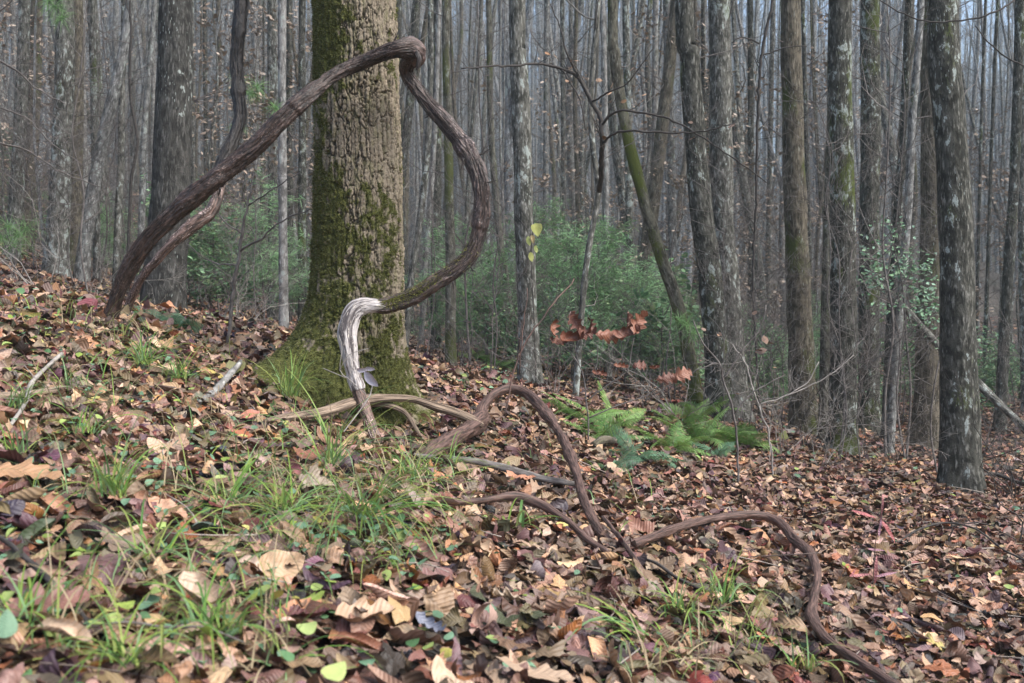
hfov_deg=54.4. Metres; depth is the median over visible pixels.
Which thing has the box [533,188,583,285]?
sapling
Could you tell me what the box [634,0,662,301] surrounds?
tree
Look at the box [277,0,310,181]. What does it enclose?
tree
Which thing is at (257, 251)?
evergreen shrub
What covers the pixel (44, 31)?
tree
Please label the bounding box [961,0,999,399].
tree
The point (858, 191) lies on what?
beech sapling
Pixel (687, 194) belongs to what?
sapling
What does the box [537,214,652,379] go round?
evergreen shrub
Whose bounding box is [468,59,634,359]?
beech sapling
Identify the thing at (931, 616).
fallen leaf
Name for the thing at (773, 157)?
tree
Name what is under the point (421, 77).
tree
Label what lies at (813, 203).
tree
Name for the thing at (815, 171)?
sapling
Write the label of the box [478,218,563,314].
evergreen shrub
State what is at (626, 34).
tree
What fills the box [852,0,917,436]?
tree
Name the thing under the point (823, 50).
tree
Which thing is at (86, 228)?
tree
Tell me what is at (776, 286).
sapling
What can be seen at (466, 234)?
sapling
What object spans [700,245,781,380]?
sapling
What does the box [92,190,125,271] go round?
evergreen shrub
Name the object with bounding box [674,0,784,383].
tree
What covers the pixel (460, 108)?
tree
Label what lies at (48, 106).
sapling
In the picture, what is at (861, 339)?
sapling
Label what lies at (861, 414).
bare bush
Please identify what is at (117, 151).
sapling
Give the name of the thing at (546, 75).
tree
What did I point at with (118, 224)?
tree
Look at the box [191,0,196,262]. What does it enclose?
tree
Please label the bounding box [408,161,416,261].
sapling
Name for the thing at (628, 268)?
sapling
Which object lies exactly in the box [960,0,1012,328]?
tree
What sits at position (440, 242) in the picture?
evergreen shrub
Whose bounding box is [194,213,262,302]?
evergreen shrub
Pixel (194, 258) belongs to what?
evergreen shrub
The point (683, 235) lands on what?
sapling
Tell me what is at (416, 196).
tree
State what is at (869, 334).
sapling
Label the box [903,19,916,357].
tree
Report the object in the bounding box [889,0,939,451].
tree
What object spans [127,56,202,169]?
sapling
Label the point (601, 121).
branch
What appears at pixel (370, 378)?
twig
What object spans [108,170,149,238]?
sapling
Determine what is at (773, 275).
sapling
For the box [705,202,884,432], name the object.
sapling
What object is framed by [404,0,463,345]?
tree
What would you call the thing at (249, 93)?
pine branch
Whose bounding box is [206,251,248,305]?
evergreen shrub
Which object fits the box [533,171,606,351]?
sapling
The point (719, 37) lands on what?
tree
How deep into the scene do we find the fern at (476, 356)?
13.26 m
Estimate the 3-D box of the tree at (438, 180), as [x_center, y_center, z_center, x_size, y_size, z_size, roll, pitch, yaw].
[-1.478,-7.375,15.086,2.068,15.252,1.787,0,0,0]
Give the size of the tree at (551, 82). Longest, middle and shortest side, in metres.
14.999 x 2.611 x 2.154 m
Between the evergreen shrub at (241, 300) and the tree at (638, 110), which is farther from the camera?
the tree at (638, 110)
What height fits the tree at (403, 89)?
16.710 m
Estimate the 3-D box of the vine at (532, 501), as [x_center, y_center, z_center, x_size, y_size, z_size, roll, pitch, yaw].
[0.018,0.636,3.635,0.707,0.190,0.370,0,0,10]
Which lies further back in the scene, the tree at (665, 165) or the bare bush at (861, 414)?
the tree at (665, 165)
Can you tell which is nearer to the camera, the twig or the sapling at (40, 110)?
the twig
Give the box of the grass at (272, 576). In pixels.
[0,274,819,682]
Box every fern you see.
[133,305,179,325]
[168,312,203,333]
[458,343,505,361]
[478,355,516,368]
[541,391,629,428]
[553,379,652,437]
[560,416,653,440]
[589,442,643,474]
[603,425,686,467]
[640,421,710,459]
[645,409,711,432]
[648,406,735,454]
[658,399,728,429]
[677,394,743,412]
[691,441,736,463]
[695,420,759,437]
[716,429,778,451]
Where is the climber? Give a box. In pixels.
[526,211,541,382]
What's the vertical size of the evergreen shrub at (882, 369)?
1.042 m
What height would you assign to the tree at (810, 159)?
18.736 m
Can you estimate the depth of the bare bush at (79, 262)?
9.52 m
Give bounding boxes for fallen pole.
[866,272,1023,433]
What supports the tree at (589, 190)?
on the ground at (378, 657)
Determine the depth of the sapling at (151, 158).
16.72 m
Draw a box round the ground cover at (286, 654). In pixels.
[0,282,1019,682]
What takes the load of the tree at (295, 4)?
on the ground at (378, 657)
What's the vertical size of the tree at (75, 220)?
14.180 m
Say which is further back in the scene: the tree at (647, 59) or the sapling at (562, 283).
the tree at (647, 59)
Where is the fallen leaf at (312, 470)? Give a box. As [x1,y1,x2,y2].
[299,462,333,488]
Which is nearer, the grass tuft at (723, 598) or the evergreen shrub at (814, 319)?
the grass tuft at (723, 598)
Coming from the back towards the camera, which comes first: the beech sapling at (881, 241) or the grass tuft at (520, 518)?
the beech sapling at (881, 241)
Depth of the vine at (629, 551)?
3.50 m
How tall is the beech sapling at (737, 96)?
6.117 m
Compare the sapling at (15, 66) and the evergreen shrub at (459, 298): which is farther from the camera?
the evergreen shrub at (459, 298)
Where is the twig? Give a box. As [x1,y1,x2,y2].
[322,336,377,431]
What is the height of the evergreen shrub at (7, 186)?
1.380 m
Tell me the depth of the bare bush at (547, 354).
8.26 m
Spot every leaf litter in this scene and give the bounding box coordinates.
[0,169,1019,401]
[0,243,1023,472]
[0,273,1023,559]
[0,304,1023,682]
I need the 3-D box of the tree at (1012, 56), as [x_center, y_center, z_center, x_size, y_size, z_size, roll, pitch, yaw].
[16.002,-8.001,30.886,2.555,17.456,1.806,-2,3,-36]
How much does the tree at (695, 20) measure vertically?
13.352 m
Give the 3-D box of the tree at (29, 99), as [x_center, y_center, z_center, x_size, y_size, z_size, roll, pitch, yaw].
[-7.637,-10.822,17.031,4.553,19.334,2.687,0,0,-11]
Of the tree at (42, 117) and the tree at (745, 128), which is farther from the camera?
the tree at (745, 128)
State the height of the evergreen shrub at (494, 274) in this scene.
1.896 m
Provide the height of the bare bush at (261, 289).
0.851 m
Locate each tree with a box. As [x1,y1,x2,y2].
[0,0,16,117]
[0,0,53,260]
[0,0,90,251]
[0,7,12,194]
[1,0,133,277]
[1,7,17,160]
[3,1,12,135]
[5,21,49,180]
[9,0,30,94]
[10,0,116,254]
[29,0,135,281]
[33,0,126,280]
[42,0,53,185]
[42,17,88,133]
[52,0,90,270]
[78,0,157,280]
[83,0,98,194]
[86,0,154,267]
[86,11,109,178]
[89,11,156,147]
[98,0,111,83]
[98,1,130,203]
[100,0,120,189]
[100,0,157,180]
[101,0,203,285]
[105,0,145,218]
[106,0,157,256]
[108,0,157,200]
[112,0,140,200]
[120,0,156,158]
[120,8,143,186]
[127,3,144,192]
[131,0,156,218]
[138,0,195,132]
[138,0,226,157]
[139,0,193,308]
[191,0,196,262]
[193,0,239,236]
[194,0,210,90]
[194,0,219,239]
[194,17,208,162]
[195,0,250,226]
[198,0,231,134]
[220,0,308,273]
[223,2,248,191]
[229,1,259,253]
[231,0,266,128]
[232,0,265,270]
[242,0,265,210]
[243,0,310,319]
[244,0,309,327]
[244,0,310,316]
[245,16,261,210]
[246,1,267,164]
[248,0,277,300]
[250,0,440,431]
[251,0,266,220]
[263,0,295,316]
[264,3,309,187]
[265,54,314,280]
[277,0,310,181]
[277,4,313,177]
[289,0,311,322]
[292,0,314,237]
[292,3,314,304]
[294,0,312,155]
[306,1,311,142]
[396,0,426,332]
[399,0,423,195]
[399,0,454,248]
[399,0,464,264]
[399,2,421,230]
[400,0,427,285]
[400,0,488,363]
[401,0,466,269]
[402,0,477,256]
[403,0,426,302]
[403,0,429,279]
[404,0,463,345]
[404,0,466,347]
[405,7,465,307]
[406,1,427,267]
[409,0,461,237]
[424,0,493,312]
[425,0,475,348]
[426,0,584,290]
[442,0,501,211]
[452,0,499,282]
[453,0,485,331]
[454,0,502,345]
[455,0,549,243]
[457,0,500,283]
[457,5,498,209]
[469,0,557,383]
[479,0,511,351]
[483,0,538,365]
[491,60,502,278]
[513,0,582,352]
[527,0,598,271]
[529,0,577,289]
[530,0,543,222]
[530,0,621,305]
[530,9,556,147]
[540,0,612,350]
[540,0,619,315]
[549,0,610,267]
[550,0,558,228]
[552,1,621,259]
[565,0,702,412]
[566,0,653,271]
[567,0,606,259]
[567,2,601,263]
[577,0,658,376]
[577,12,612,217]
[578,0,637,283]
[590,0,674,370]
[598,0,642,277]
[601,0,736,362]
[605,8,644,194]
[615,0,623,245]
[618,0,677,254]
[618,0,683,307]
[621,0,700,318]
[630,0,682,274]
[632,24,686,302]
[633,0,701,367]
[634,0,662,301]
[644,0,676,135]
[651,64,681,281]
[657,0,741,268]
[660,0,749,267]
[660,10,706,264]
[661,0,763,424]
[663,0,784,424]
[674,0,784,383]
[676,0,767,335]
[697,14,708,72]
[698,6,763,319]
[708,0,780,331]
[731,0,765,222]
[731,33,755,287]
[733,0,776,279]
[735,0,827,384]
[740,35,780,285]
[754,0,781,279]
[760,0,861,455]
[764,26,814,293]
[764,70,782,270]
[765,0,779,350]
[772,0,825,438]
[774,0,855,337]
[776,0,859,264]
[779,0,815,380]
[805,0,827,258]
[805,1,826,246]
[806,0,961,393]
[807,44,824,279]
[809,0,827,325]
[809,0,827,333]
[809,1,891,314]
[809,5,859,292]
[817,99,879,442]
[818,0,827,153]
[821,0,990,454]
[822,0,897,353]
[822,0,904,272]
[825,0,916,294]
[852,0,883,340]
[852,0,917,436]
[854,0,886,316]
[856,25,888,360]
[879,4,920,333]
[880,0,984,365]
[880,9,915,363]
[888,0,920,339]
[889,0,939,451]
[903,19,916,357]
[910,50,919,165]
[919,0,993,200]
[922,0,988,493]
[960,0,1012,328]
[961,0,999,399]
[961,0,1009,289]
[961,38,1017,374]
[962,0,974,123]
[964,0,1023,434]
[964,1,1018,323]
[968,0,1014,340]
[985,0,1012,272]
[987,0,1013,351]
[992,1,1014,240]
[997,0,1013,144]
[1003,0,1014,149]
[1008,48,1023,414]
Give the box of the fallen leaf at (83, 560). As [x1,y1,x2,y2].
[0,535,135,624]
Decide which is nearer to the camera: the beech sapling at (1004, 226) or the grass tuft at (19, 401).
the grass tuft at (19, 401)
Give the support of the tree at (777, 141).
on the ground at (378, 657)
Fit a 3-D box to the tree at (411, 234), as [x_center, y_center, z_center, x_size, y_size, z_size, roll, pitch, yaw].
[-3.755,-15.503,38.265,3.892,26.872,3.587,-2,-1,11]
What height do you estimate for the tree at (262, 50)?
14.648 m
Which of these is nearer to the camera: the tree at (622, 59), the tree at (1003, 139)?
the tree at (1003, 139)
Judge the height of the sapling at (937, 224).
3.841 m
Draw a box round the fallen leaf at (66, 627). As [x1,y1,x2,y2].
[29,617,91,640]
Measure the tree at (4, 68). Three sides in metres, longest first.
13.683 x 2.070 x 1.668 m
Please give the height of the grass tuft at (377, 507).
0.511 m
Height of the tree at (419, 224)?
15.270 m
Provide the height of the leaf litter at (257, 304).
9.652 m
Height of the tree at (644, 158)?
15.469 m
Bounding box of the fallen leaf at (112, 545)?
[95,526,144,550]
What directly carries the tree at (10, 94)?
on the ground at (378, 657)
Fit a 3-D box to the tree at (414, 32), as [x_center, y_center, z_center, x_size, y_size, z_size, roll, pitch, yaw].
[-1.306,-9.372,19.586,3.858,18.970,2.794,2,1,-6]
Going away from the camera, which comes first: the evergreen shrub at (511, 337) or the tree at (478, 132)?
the evergreen shrub at (511, 337)
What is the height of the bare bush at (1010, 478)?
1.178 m
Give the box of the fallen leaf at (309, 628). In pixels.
[297,621,316,634]
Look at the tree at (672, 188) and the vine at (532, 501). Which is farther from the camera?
the tree at (672, 188)
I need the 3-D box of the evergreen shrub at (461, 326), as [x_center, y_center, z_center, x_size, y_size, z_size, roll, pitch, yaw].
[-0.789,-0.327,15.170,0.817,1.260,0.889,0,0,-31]
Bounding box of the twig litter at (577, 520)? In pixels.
[1,258,1023,682]
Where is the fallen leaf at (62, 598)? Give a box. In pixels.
[2,580,91,616]
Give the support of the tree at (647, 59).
on the ground at (378, 657)
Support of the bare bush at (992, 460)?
on the ground at (378, 657)
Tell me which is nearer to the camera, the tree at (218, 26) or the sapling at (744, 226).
the sapling at (744, 226)
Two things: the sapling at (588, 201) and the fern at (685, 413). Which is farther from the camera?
the sapling at (588, 201)
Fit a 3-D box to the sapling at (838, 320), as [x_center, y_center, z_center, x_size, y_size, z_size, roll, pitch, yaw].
[2.658,-0.665,8.411,1.317,3.383,1.156,0,0,-1]
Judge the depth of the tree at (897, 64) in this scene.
29.28 m
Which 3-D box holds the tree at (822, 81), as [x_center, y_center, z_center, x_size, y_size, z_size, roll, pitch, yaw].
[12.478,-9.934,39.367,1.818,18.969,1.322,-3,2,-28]
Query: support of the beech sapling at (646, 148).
on the ground at (378, 657)
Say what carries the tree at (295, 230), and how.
on the ground at (378, 657)
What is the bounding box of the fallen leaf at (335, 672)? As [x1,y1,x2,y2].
[321,661,345,680]
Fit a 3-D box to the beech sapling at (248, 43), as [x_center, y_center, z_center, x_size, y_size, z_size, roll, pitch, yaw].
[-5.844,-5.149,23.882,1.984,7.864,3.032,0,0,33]
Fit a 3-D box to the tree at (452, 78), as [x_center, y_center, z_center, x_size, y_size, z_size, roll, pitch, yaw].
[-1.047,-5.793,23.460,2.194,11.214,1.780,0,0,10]
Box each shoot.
[505,278,573,416]
[948,462,1023,541]
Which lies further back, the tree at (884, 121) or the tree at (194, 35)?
the tree at (194, 35)
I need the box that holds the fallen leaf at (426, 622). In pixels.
[416,611,445,632]
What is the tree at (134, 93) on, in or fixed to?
on the ground at (378, 657)
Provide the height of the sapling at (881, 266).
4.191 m
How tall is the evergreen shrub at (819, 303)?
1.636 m
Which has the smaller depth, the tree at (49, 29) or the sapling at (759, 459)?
the sapling at (759, 459)
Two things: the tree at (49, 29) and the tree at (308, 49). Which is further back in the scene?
the tree at (49, 29)
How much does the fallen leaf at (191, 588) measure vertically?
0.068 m
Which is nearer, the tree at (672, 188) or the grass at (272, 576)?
the grass at (272, 576)
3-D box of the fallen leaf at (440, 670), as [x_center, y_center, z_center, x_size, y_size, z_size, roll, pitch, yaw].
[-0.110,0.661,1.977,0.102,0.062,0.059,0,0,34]
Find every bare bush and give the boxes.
[0,165,75,284]
[0,197,117,281]
[29,218,127,288]
[83,220,190,302]
[164,174,292,315]
[201,238,309,324]
[226,237,309,325]
[405,273,517,365]
[405,276,477,357]
[428,245,542,370]
[460,257,644,393]
[537,289,741,416]
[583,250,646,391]
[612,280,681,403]
[659,313,772,429]
[692,328,832,437]
[726,329,917,469]
[763,345,938,461]
[792,372,957,477]
[794,335,934,456]
[802,345,1022,472]
[876,354,1023,501]
[914,312,1023,457]
[982,333,1023,476]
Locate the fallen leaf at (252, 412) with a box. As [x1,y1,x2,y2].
[241,409,259,417]
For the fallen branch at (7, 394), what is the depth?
3.69 m
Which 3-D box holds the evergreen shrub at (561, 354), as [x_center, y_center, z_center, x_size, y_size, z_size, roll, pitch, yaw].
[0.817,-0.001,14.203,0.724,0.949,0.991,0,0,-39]
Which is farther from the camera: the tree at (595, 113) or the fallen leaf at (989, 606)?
the tree at (595, 113)
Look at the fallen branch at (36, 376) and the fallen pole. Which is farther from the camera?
the fallen pole
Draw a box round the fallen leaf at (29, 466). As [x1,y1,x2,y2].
[0,457,63,479]
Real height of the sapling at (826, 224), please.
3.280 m
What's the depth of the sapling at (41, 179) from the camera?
14.89 m
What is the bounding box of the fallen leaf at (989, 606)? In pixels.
[982,602,1002,611]
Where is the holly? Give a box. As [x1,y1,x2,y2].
[856,193,981,457]
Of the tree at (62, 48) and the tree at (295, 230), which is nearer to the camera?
the tree at (62, 48)
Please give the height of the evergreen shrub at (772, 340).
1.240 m
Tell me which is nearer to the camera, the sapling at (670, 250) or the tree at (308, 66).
the sapling at (670, 250)
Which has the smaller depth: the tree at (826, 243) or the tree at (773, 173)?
the tree at (826, 243)
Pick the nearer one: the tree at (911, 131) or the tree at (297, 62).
the tree at (911, 131)
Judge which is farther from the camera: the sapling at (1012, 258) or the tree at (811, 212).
the tree at (811, 212)
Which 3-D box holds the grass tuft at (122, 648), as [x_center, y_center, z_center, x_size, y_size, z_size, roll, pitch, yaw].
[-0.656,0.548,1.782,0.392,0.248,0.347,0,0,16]
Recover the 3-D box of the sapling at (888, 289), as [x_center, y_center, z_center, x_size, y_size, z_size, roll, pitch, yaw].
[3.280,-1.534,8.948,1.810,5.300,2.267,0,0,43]
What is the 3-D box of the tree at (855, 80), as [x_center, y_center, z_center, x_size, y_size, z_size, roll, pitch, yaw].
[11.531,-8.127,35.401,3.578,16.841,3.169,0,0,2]
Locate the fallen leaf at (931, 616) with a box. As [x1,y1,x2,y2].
[920,613,943,621]
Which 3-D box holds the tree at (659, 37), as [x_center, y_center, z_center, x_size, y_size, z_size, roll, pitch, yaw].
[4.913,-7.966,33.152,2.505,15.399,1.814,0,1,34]
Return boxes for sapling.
[0,0,17,126]
[0,0,54,228]
[0,0,72,140]
[0,0,84,253]
[0,0,90,236]
[0,0,124,269]
[0,0,128,188]
[0,0,154,281]
[0,0,159,291]
[0,5,107,207]
[0,52,106,174]
[0,55,47,208]
[0,69,50,212]
[0,91,128,278]
[0,104,47,250]
[1,70,102,236]
[2,116,88,235]
[9,5,109,189]
[13,38,85,219]
[22,0,210,281]
[34,0,157,293]
[37,2,149,277]
[75,48,153,252]
[80,21,204,249]
[86,66,138,200]
[88,112,151,235]
[101,164,147,271]
[108,115,139,206]
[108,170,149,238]
[110,100,213,229]
[119,4,277,239]
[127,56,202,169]
[127,94,253,240]
[136,0,311,310]
[156,0,295,303]
[159,145,280,295]
[177,83,311,320]
[183,161,310,343]
[191,134,223,288]
[192,0,267,294]
[193,116,257,256]
[194,8,312,312]
[207,35,312,316]
[218,3,311,286]
[220,0,314,315]
[224,194,296,313]
[225,0,313,237]
[233,142,312,319]
[245,97,312,291]
[258,67,314,251]
[260,71,313,282]
[260,205,311,274]
[263,167,311,269]
[306,49,436,174]
[399,91,477,354]
[399,92,429,250]
[400,64,492,352]
[403,52,552,368]
[403,181,487,323]
[406,189,460,298]
[407,0,574,359]
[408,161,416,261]
[408,204,488,267]
[417,104,545,372]
[437,11,558,367]
[462,159,550,268]
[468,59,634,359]
[472,132,559,312]
[480,225,587,367]
[482,172,584,333]
[509,209,612,380]
[530,53,616,306]
[531,0,693,396]
[532,85,610,368]
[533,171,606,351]
[533,183,572,255]
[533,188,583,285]
[538,108,664,368]
[546,132,675,353]
[550,310,691,439]
[567,161,661,379]
[568,119,664,298]
[582,0,688,297]
[588,203,679,383]
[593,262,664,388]
[609,181,688,303]
[612,248,666,308]
[614,102,734,403]
[624,98,781,357]
[636,25,785,378]
[637,136,691,297]
[638,2,735,285]
[644,129,824,425]
[646,306,784,482]
[647,134,808,426]
[652,4,826,309]
[654,187,695,298]
[662,184,753,391]
[676,125,792,363]
[676,160,822,421]
[686,141,820,317]
[691,201,772,346]
[695,149,823,422]
[697,332,863,474]
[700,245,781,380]
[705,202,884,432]
[708,141,786,371]
[732,0,830,417]
[732,102,858,354]
[733,65,781,310]
[741,0,917,357]
[742,79,923,454]
[743,178,859,352]
[746,228,816,336]
[759,53,920,459]
[761,70,857,354]
[761,104,859,329]
[766,118,907,389]
[771,286,858,388]
[787,171,976,459]
[796,192,938,454]
[798,0,1003,456]
[800,0,994,457]
[809,124,920,367]
[816,72,917,346]
[817,92,1000,418]
[855,180,891,342]
[857,203,907,345]
[858,172,919,382]
[859,91,1023,472]
[865,105,1016,368]
[880,266,915,337]
[903,196,999,325]
[913,136,1010,307]
[967,102,1017,343]
[967,110,1020,398]
[969,131,1017,350]
[972,141,1023,423]
[972,184,1018,405]
[975,196,1019,401]
[989,248,1018,357]
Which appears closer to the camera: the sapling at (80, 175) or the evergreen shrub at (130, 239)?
the sapling at (80, 175)
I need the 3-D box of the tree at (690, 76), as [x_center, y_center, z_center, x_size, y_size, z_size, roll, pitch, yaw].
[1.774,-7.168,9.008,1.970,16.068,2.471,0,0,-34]
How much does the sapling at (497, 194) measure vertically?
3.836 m
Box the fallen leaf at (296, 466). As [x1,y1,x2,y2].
[280,458,300,474]
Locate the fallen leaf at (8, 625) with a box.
[0,609,17,637]
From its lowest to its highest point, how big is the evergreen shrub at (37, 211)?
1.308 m
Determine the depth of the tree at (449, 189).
9.96 m
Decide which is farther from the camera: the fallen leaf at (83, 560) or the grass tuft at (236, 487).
the grass tuft at (236, 487)
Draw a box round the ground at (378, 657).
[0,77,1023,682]
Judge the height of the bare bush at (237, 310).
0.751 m
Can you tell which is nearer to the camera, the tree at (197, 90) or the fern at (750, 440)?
the fern at (750, 440)
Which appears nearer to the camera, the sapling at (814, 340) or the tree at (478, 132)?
the sapling at (814, 340)
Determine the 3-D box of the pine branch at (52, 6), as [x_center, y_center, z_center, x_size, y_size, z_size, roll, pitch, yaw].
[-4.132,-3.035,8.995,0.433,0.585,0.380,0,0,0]
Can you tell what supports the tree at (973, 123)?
on the ground at (378, 657)
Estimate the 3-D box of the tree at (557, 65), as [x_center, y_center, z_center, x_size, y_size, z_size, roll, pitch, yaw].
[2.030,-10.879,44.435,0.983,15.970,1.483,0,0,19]
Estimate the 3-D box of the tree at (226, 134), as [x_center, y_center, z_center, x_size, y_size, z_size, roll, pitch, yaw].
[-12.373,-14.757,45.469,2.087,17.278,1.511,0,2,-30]
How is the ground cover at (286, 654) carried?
on the ground at (378, 657)
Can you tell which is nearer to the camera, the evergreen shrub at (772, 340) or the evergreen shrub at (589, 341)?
the evergreen shrub at (589, 341)
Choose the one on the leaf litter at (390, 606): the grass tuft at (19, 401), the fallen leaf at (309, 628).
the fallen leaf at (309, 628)
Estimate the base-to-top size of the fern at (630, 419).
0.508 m
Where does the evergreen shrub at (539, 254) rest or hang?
on the ground at (378, 657)
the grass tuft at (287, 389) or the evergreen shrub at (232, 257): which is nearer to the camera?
the grass tuft at (287, 389)
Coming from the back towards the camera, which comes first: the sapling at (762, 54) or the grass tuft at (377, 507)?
the sapling at (762, 54)
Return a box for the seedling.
[850,494,896,584]
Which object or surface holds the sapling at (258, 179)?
on the ground at (378, 657)
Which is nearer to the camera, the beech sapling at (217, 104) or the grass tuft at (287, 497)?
the grass tuft at (287, 497)
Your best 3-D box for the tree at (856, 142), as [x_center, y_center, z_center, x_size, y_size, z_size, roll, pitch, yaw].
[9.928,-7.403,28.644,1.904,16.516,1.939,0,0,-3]
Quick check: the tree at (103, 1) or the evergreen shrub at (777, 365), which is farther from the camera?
the tree at (103, 1)
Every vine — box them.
[103,20,496,443]
[123,0,249,312]
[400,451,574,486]
[420,384,898,682]
[421,491,609,551]
[601,515,646,579]
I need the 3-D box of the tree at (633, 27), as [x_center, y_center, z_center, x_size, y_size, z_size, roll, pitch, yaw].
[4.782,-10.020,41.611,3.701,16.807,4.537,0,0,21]
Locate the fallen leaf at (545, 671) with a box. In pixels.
[496,656,574,682]
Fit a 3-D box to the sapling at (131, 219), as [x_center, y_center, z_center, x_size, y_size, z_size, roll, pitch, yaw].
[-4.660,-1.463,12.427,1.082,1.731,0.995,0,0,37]
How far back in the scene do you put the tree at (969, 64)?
35.14 m
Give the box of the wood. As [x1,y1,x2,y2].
[0,0,1017,283]
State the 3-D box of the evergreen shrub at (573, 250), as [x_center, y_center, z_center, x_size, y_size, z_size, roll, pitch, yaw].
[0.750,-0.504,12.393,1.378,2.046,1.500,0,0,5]
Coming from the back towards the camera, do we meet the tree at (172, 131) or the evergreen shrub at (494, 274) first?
the evergreen shrub at (494, 274)
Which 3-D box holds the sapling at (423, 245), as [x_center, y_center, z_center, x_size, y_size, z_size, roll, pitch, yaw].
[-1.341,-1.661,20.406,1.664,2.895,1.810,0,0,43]
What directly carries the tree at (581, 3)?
on the ground at (378, 657)
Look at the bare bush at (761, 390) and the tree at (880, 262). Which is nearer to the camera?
the bare bush at (761, 390)
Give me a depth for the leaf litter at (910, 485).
6.03 m
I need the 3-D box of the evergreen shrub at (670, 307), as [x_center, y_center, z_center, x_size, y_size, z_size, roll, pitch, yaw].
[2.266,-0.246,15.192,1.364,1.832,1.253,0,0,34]
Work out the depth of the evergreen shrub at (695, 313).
12.57 m
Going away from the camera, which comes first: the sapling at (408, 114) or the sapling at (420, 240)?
the sapling at (408, 114)
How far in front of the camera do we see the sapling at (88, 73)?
19.79 m
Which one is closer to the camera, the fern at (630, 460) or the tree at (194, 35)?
the fern at (630, 460)
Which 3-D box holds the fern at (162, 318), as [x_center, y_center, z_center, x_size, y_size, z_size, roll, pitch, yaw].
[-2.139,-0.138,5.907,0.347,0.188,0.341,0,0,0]
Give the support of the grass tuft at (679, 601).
on the ground at (378, 657)
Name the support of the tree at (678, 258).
on the ground at (378, 657)
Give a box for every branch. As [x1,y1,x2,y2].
[0,0,129,214]
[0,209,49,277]
[0,385,71,398]
[10,352,63,425]
[33,0,75,34]
[90,621,243,642]
[194,71,282,138]
[197,359,241,404]
[263,394,483,440]
[457,2,786,194]
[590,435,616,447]
[627,556,740,604]
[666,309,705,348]
[880,0,1023,66]
[897,522,1023,560]
[984,472,1023,485]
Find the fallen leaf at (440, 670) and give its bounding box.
[431,655,473,682]
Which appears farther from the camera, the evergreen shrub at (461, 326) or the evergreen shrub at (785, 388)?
the evergreen shrub at (461, 326)
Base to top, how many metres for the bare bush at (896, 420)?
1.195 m
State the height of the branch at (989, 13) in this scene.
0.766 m
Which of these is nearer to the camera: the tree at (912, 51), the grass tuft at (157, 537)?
the grass tuft at (157, 537)
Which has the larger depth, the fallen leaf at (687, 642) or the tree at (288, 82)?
the tree at (288, 82)
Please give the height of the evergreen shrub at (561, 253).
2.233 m
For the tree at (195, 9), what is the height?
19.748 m
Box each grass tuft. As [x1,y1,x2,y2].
[0,369,65,409]
[0,404,84,460]
[0,521,111,650]
[13,580,253,682]
[29,484,257,587]
[35,402,156,441]
[49,408,187,497]
[103,326,207,365]
[104,557,334,673]
[123,430,336,522]
[145,346,227,387]
[199,448,385,541]
[239,376,433,481]
[241,341,334,397]
[269,441,512,562]
[355,417,471,482]
[409,431,489,468]
[482,497,560,534]
[557,591,660,657]
[621,556,754,643]
[667,543,786,620]
[762,630,857,679]
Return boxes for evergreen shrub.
[0,128,12,178]
[0,155,44,210]
[23,187,47,230]
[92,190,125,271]
[92,205,126,277]
[121,222,136,255]
[122,199,148,239]
[134,168,234,290]
[186,174,249,306]
[186,233,248,307]
[187,192,255,308]
[187,212,229,303]
[187,240,243,305]
[188,236,235,312]
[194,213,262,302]
[199,235,275,311]
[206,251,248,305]
[218,209,267,309]
[223,161,309,319]
[246,213,278,310]
[261,226,309,321]
[266,229,310,321]
[288,239,309,273]
[288,276,308,319]
[404,255,464,351]
[406,211,492,357]
[417,214,513,350]
[418,251,483,331]
[425,248,498,358]
[430,292,475,342]
[440,251,536,358]
[444,297,486,345]
[456,234,516,354]
[457,238,516,363]
[460,281,516,355]
[463,266,517,355]
[474,282,546,366]
[476,197,566,332]
[476,287,551,363]
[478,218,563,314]
[494,255,590,339]
[502,194,575,328]
[512,274,574,335]
[514,223,592,368]
[515,268,577,370]
[536,215,607,372]
[536,218,626,379]
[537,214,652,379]
[538,281,622,380]
[538,287,605,380]
[539,216,642,379]
[545,315,582,370]
[575,244,670,384]
[588,268,638,373]
[596,252,682,386]
[597,251,670,373]
[599,249,703,396]
[599,308,678,391]
[607,266,701,387]
[636,318,704,398]
[642,301,703,382]
[645,266,696,384]
[647,296,703,397]
[696,340,762,379]
[742,294,787,400]
[744,321,784,403]
[746,325,787,412]
[750,316,787,367]
[753,332,788,417]
[756,334,787,401]
[757,362,786,409]
[811,292,819,360]
[811,298,861,400]
[813,311,819,389]
[857,374,882,413]
[879,303,915,423]
[879,348,898,396]
[899,303,915,394]
[901,368,913,394]
[976,325,1020,395]
[976,329,990,378]
[978,338,1023,412]
[978,357,1010,391]
[980,328,1015,397]
[989,352,1019,402]
[997,343,1020,392]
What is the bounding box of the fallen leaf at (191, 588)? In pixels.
[178,571,227,604]
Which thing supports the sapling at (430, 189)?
on the ground at (378, 657)
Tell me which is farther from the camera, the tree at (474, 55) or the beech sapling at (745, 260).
the tree at (474, 55)
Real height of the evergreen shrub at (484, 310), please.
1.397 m
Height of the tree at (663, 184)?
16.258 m
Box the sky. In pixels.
[9,0,1013,216]
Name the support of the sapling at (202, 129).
on the ground at (378, 657)
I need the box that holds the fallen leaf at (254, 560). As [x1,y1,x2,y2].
[237,555,261,570]
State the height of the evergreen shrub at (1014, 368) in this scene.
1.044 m
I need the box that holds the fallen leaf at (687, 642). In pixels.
[673,632,691,661]
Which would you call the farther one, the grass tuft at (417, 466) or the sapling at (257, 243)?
the sapling at (257, 243)

